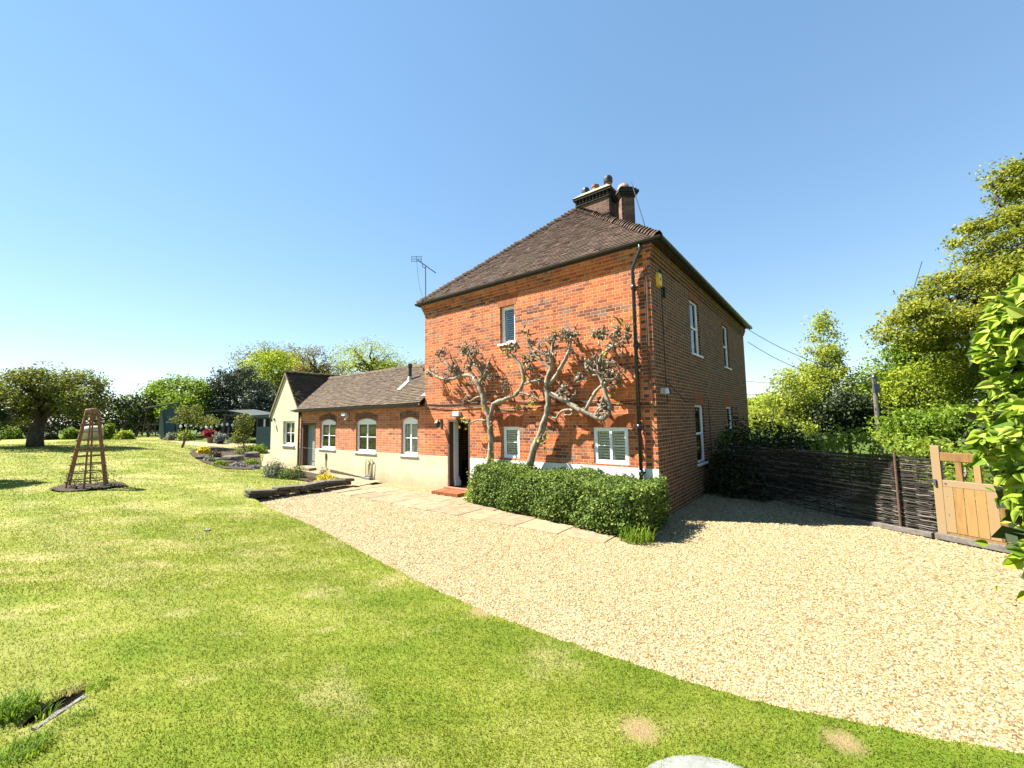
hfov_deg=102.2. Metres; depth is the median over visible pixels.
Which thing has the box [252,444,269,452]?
box ball
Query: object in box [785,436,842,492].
evergreen shrub
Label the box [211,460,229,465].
alpine mound
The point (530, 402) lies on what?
wall cable
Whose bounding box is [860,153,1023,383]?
oak tree
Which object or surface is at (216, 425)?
string lights
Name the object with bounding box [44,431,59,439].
border bush
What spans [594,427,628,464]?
window
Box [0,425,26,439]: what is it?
border bush
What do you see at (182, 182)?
sky
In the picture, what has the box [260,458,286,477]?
silver perennial
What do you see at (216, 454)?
heather mound
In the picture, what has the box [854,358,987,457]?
hazel tree
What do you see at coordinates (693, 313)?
window
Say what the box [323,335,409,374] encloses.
ash tree
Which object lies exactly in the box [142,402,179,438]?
garden shelter
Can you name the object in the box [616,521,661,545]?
grass tuft
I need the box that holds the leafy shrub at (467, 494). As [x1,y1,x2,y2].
[463,477,477,502]
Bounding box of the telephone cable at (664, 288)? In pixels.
[657,269,712,466]
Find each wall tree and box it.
[423,339,545,463]
[519,310,634,465]
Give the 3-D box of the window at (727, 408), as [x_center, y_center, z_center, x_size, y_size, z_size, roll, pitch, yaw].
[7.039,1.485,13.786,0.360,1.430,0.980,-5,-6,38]
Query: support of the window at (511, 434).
in the farmhouse
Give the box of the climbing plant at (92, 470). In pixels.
[54,453,125,488]
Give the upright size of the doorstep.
0.130 m
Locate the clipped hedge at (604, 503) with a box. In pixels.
[467,460,674,537]
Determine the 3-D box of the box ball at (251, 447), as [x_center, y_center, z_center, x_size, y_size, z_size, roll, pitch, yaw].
[-13.745,3.407,21.802,0.756,0.507,0.753,-1,-5,0]
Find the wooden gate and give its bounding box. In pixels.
[930,445,1010,544]
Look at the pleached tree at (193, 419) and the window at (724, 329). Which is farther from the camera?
the pleached tree at (193, 419)
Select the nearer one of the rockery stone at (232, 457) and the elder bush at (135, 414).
the rockery stone at (232, 457)
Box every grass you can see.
[804,431,845,462]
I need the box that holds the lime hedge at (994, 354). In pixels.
[961,268,1023,599]
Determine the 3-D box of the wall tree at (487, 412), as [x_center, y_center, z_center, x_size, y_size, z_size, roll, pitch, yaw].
[-0.936,0.433,10.690,4.214,3.313,0.507,-5,-6,38]
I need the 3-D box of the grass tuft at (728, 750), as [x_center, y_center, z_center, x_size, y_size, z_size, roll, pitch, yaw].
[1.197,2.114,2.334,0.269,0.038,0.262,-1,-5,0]
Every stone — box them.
[221,455,243,459]
[244,451,259,456]
[247,465,260,468]
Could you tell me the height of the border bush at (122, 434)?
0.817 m
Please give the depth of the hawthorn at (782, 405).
18.53 m
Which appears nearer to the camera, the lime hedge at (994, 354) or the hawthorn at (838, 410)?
the lime hedge at (994, 354)
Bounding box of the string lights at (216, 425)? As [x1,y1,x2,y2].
[167,421,233,428]
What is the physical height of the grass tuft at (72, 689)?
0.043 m
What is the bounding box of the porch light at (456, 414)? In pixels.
[452,412,460,416]
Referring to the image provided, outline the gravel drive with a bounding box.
[256,464,1023,753]
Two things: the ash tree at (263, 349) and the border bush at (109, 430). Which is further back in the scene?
the ash tree at (263, 349)
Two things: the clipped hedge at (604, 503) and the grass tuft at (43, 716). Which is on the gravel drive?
the clipped hedge at (604, 503)
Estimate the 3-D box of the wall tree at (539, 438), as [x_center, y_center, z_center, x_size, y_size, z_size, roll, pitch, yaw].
[1.352,0.142,8.976,2.870,3.400,0.436,-5,-6,38]
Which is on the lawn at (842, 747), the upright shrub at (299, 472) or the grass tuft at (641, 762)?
the grass tuft at (641, 762)
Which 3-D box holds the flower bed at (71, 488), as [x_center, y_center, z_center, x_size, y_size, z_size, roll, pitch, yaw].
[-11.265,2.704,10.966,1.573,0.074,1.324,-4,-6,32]
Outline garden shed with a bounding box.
[252,415,270,448]
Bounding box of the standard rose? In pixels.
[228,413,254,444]
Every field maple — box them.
[844,334,960,446]
[863,393,986,451]
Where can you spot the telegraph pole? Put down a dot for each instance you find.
(876, 388)
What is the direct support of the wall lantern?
attached to the farmhouse
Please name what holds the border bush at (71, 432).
on the lawn at (842, 747)
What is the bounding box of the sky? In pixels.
[0,0,1023,424]
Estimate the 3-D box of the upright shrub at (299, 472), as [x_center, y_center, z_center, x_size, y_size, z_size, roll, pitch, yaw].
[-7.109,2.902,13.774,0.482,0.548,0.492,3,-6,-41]
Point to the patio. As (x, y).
(358, 481)
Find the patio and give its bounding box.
[159,439,378,487]
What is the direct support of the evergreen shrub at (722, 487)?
on the gravel drive
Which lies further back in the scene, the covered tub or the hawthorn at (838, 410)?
the covered tub
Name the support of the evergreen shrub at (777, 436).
on the gravel drive
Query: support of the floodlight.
attached to the farmhouse
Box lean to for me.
[204,409,269,439]
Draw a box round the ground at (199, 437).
[23,421,1000,534]
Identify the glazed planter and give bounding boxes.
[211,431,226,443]
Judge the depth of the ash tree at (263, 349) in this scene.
58.07 m
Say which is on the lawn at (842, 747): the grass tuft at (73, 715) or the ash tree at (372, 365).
the grass tuft at (73, 715)
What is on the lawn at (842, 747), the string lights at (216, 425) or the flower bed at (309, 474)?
the flower bed at (309, 474)
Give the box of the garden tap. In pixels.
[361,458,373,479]
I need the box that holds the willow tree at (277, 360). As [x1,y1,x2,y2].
[225,344,334,401]
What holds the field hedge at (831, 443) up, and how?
on the ground at (199, 437)
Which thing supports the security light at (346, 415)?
attached to the single storey wing
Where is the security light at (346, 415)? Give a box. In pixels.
[341,413,348,419]
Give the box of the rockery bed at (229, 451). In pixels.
[190,446,260,468]
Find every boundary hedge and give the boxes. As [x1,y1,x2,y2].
[0,390,175,437]
[107,405,269,434]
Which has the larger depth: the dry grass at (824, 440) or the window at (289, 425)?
the window at (289, 425)
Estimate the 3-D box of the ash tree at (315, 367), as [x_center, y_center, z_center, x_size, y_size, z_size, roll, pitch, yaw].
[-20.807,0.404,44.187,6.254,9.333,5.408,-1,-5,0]
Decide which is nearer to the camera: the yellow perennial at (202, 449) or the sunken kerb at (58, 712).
the sunken kerb at (58, 712)
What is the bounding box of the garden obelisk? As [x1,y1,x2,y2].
[64,408,108,487]
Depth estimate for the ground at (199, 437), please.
14.28 m
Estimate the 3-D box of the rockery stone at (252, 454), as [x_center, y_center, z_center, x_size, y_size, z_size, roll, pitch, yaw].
[-12.740,3.503,20.213,0.642,0.378,0.443,-1,-5,0]
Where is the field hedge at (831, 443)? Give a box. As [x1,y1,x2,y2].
[717,424,999,512]
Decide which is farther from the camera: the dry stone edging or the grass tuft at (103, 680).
the dry stone edging
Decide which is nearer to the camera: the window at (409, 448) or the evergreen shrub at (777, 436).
the evergreen shrub at (777, 436)
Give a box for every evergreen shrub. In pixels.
[703,407,794,501]
[740,414,832,495]
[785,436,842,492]
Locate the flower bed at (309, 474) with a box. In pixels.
[262,466,339,481]
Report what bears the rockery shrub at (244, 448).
on the rockery bed at (229, 451)
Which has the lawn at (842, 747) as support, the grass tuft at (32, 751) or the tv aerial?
the grass tuft at (32, 751)
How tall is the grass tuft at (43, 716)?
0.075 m
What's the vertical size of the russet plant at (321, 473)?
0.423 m
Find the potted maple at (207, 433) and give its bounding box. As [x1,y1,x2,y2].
[201,429,216,442]
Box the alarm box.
[655,272,661,287]
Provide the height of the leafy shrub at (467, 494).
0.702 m
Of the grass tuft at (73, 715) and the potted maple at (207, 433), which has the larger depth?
the potted maple at (207, 433)
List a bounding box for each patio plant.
[163,431,181,440]
[174,429,196,440]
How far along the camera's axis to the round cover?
2.29 m
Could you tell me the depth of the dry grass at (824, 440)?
12.31 m
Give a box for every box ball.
[247,444,259,451]
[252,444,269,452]
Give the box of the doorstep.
[431,486,469,496]
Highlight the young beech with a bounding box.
[779,309,872,442]
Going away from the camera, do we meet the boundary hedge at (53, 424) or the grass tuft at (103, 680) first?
the grass tuft at (103, 680)
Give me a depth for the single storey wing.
14.88 m
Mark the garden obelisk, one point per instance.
(102, 454)
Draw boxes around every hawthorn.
[748,367,838,446]
[793,388,903,458]
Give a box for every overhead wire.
[748,329,871,375]
[748,342,857,382]
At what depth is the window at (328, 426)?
16.13 m
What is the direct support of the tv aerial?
attached to the farmhouse
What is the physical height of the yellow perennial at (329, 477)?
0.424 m
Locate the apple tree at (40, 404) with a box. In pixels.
[0,361,116,446]
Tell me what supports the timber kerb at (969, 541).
on the gravel drive
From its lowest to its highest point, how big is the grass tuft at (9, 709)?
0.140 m
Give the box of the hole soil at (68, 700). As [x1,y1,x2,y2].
[23,690,85,726]
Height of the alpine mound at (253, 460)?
0.340 m
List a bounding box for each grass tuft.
[0,680,55,723]
[0,721,58,767]
[34,700,63,722]
[46,705,96,728]
[57,680,87,697]
[85,671,119,692]
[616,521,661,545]
[623,743,670,767]
[700,739,746,767]
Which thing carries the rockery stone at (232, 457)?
on the rockery bed at (229, 451)
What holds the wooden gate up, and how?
on the timber kerb at (969, 541)
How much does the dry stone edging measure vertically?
0.250 m
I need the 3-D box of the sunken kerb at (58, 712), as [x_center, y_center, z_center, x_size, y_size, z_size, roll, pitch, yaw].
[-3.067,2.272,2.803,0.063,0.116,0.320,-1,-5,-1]
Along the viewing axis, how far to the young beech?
19.76 m
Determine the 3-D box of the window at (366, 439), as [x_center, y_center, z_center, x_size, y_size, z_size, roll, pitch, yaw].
[-4.902,1.795,14.306,1.310,1.200,0.475,-5,-6,38]
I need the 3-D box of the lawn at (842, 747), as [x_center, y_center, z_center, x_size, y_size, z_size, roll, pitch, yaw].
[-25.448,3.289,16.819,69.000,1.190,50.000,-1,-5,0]
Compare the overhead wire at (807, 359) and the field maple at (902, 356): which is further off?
the field maple at (902, 356)
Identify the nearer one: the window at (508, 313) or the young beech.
the window at (508, 313)
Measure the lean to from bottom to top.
2.014 m
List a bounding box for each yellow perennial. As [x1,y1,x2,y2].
[195,445,210,453]
[315,471,336,480]
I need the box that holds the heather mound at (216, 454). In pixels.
[208,449,222,456]
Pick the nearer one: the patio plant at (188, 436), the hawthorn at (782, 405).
the hawthorn at (782, 405)
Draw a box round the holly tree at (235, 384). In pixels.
[200,362,278,430]
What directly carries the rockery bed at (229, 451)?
on the lawn at (842, 747)
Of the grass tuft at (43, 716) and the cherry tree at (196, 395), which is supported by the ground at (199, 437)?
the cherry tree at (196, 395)
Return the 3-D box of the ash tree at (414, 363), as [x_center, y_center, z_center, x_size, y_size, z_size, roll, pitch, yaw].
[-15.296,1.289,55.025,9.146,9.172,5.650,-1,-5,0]
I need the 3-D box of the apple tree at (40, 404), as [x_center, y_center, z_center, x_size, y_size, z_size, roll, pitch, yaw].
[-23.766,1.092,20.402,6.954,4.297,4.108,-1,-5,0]
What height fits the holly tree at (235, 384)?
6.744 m
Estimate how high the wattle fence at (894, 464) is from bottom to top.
1.350 m
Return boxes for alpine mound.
[201,455,217,460]
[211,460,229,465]
[243,457,261,464]
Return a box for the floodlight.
[660,388,671,393]
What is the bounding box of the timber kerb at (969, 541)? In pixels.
[850,517,1011,553]
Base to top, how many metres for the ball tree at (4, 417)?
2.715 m
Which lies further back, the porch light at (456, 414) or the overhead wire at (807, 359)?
the overhead wire at (807, 359)
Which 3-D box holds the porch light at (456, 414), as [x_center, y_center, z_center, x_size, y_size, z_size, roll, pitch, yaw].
[-1.532,0.841,11.430,0.260,0.150,0.108,-5,-6,38]
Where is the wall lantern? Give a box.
[435,419,441,427]
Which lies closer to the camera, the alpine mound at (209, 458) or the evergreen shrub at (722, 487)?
the evergreen shrub at (722, 487)
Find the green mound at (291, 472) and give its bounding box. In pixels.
[277,467,298,479]
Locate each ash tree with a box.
[225,340,309,374]
[284,343,349,374]
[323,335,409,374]
[376,358,424,369]
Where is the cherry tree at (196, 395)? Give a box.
[130,372,222,432]
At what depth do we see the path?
9.13 m
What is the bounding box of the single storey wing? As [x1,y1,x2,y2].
[269,363,447,489]
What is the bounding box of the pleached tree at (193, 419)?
[166,404,222,447]
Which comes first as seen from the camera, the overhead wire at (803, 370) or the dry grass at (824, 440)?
the dry grass at (824, 440)
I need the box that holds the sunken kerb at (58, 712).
[31,695,87,730]
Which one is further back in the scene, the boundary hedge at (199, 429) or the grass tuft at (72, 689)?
the boundary hedge at (199, 429)
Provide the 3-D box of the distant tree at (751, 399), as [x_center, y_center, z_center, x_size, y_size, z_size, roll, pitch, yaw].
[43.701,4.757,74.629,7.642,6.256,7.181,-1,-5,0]
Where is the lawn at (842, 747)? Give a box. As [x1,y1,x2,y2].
[0,435,1023,767]
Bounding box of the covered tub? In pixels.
[82,426,103,438]
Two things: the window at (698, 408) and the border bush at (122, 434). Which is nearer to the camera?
the window at (698, 408)
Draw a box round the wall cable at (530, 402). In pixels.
[426,399,656,410]
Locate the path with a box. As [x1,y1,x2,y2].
[320,484,616,542]
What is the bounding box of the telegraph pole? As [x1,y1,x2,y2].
[871,373,883,458]
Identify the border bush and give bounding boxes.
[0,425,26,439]
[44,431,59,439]
[59,426,79,439]
[102,420,115,438]
[111,428,136,439]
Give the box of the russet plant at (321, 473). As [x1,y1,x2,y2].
[317,467,330,476]
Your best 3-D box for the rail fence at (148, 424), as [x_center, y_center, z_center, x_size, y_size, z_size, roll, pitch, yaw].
[-27.630,3.451,30.843,2.910,1.250,0.130,-1,-5,0]
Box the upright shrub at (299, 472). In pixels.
[291,464,307,477]
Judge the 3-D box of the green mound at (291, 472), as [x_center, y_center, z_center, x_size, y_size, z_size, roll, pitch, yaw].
[-7.320,2.877,13.406,0.777,0.469,0.582,-1,-5,0]
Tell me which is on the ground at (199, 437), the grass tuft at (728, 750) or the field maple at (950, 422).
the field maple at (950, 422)
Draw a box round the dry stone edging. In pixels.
[244,478,354,497]
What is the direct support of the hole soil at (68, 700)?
on the lawn at (842, 747)
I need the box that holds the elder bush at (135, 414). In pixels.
[108,392,159,435]
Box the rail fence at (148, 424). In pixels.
[123,422,158,436]
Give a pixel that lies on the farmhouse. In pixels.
(596, 256)
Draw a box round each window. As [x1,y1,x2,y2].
[257,419,269,426]
[281,421,294,446]
[318,419,335,450]
[354,419,375,454]
[399,417,417,456]
[498,305,516,346]
[504,427,519,458]
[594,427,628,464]
[689,300,703,358]
[695,405,708,465]
[722,326,731,369]
[726,407,731,440]
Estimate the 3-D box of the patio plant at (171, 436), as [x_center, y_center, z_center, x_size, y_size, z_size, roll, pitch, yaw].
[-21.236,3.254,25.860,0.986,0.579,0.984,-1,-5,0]
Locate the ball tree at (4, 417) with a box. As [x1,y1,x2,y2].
[0,402,18,440]
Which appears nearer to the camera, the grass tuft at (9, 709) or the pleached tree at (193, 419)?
the grass tuft at (9, 709)
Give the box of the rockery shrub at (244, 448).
[233,442,250,453]
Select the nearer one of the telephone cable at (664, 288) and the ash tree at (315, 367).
the telephone cable at (664, 288)
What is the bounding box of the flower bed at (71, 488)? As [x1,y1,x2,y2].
[49,481,126,490]
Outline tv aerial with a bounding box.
[411,256,435,300]
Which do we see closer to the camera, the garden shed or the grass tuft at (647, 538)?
the grass tuft at (647, 538)
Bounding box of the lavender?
[228,461,247,466]
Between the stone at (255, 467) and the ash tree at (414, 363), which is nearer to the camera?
the stone at (255, 467)
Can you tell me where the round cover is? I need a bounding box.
[646,755,743,767]
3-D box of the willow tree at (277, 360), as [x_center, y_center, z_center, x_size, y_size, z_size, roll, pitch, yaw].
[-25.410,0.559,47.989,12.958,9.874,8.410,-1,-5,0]
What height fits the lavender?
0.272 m
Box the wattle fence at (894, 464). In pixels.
[725,445,949,533]
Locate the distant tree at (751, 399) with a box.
[747,393,775,424]
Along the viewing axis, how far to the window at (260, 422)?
23.38 m
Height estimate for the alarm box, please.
0.295 m
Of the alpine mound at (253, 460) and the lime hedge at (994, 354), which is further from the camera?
the alpine mound at (253, 460)
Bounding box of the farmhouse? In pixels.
[410,175,751,518]

